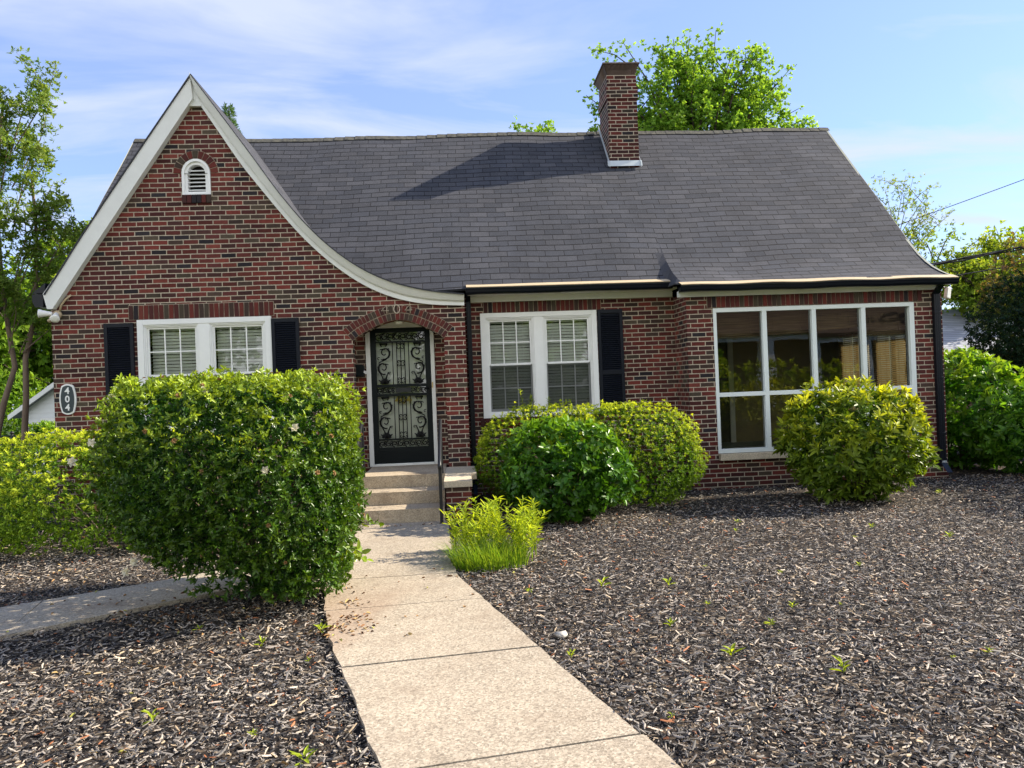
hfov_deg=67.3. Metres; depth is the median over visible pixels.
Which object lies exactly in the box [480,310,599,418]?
window
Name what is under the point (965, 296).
shade tree
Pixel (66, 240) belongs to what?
shade tree
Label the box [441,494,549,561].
weed patch
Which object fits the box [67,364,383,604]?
gardenia bush
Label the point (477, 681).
front path
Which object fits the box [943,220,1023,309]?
shade tree
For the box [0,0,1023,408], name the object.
sky
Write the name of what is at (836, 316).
picture window
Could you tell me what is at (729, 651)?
seedling
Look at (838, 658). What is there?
seedling
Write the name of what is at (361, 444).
handrail
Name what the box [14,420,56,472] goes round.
garage shrub
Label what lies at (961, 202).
overhead cable
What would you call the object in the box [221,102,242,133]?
conifer tree
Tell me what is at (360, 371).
wall mailbox
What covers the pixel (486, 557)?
grass clump
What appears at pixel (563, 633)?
stone
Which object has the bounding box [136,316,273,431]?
window
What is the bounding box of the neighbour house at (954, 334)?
[942,309,1022,426]
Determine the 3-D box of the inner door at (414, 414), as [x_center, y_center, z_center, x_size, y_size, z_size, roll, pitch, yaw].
[-1.686,0.191,11.860,0.892,2.090,0.051,-2,0,-4]
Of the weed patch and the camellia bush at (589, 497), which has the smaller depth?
the weed patch
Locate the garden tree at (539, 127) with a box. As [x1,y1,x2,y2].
[509,115,557,132]
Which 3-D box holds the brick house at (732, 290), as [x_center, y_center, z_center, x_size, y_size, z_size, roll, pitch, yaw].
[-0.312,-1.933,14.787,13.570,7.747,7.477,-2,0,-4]
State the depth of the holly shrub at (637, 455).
10.43 m
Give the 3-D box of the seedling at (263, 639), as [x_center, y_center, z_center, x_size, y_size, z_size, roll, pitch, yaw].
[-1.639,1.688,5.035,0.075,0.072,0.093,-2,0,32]
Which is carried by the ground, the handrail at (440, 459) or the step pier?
the step pier
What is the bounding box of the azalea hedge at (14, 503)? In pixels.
[0,426,281,556]
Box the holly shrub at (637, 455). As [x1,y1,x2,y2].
[472,389,709,507]
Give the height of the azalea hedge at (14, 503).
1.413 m
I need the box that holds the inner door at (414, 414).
[375,332,427,447]
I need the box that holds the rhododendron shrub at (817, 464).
[770,374,941,504]
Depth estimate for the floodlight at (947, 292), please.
11.87 m
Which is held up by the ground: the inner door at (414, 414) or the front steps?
the front steps
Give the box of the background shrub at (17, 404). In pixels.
[0,364,43,454]
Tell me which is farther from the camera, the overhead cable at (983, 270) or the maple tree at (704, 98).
the maple tree at (704, 98)
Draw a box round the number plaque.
[59,384,76,414]
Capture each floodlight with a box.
[37,294,71,322]
[943,287,950,298]
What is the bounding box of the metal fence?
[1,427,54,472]
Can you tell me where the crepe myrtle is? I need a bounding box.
[0,46,86,485]
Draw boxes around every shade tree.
[0,235,71,424]
[3,239,71,411]
[32,217,91,330]
[910,221,1023,322]
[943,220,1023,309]
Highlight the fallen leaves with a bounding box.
[5,476,1023,767]
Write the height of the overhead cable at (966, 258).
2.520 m
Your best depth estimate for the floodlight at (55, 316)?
10.77 m
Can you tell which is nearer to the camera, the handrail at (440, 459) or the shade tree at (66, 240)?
the handrail at (440, 459)
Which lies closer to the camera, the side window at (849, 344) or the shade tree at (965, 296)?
the side window at (849, 344)
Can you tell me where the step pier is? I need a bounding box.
[444,466,476,522]
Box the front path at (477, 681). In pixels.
[323,521,680,767]
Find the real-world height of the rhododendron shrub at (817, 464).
1.734 m
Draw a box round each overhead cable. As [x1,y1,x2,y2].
[898,179,1023,224]
[930,246,1023,265]
[956,263,1023,275]
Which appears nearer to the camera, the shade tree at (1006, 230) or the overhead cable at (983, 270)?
the overhead cable at (983, 270)
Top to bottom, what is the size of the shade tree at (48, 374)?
9.747 m
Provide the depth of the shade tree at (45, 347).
29.40 m
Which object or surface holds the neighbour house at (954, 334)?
on the ground
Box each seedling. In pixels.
[142,708,158,724]
[254,635,267,646]
[290,744,318,765]
[313,622,331,632]
[597,576,609,585]
[663,617,676,625]
[719,642,745,655]
[831,655,850,672]
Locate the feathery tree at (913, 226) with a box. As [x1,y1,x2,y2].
[868,169,954,247]
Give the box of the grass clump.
[427,529,542,572]
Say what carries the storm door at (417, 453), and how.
in the brick house at (732, 290)
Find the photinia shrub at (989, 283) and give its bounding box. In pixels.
[971,231,1023,381]
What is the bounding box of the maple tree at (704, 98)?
[576,22,818,131]
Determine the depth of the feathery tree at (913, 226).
26.56 m
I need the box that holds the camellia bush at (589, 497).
[495,414,646,524]
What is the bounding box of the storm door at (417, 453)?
[370,327,434,463]
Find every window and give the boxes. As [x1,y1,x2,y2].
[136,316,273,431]
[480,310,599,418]
[713,302,918,453]
[838,331,869,423]
[872,327,907,433]
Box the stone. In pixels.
[554,630,567,638]
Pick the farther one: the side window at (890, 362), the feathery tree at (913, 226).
the feathery tree at (913, 226)
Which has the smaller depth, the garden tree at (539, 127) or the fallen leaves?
the fallen leaves
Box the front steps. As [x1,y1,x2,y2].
[357,463,446,524]
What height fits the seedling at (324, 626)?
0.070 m
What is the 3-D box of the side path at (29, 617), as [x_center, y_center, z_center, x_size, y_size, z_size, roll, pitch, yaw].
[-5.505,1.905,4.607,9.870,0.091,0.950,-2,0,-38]
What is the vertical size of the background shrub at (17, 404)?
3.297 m
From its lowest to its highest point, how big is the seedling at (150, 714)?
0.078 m
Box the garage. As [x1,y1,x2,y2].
[7,382,55,473]
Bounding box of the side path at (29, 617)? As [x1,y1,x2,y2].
[0,568,312,640]
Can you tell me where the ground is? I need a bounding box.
[0,409,1023,767]
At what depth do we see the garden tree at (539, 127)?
27.77 m
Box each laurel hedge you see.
[944,345,1023,469]
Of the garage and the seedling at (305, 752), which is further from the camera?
the garage
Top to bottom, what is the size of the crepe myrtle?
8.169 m
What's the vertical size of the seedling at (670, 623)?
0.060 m
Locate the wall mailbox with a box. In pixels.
[356,364,366,376]
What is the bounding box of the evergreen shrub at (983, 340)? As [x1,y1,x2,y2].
[962,269,1023,398]
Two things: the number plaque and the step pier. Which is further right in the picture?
the step pier
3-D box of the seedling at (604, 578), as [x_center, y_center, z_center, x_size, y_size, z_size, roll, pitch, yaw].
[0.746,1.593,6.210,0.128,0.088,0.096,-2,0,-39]
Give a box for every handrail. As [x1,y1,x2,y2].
[356,422,364,476]
[438,419,443,523]
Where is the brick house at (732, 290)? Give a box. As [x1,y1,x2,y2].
[32,62,959,520]
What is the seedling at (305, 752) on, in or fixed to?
on the ground
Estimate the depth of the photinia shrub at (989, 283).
15.84 m
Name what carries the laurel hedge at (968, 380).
on the ground
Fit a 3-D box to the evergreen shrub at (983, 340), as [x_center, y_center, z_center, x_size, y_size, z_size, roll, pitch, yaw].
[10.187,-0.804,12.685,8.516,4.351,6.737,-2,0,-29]

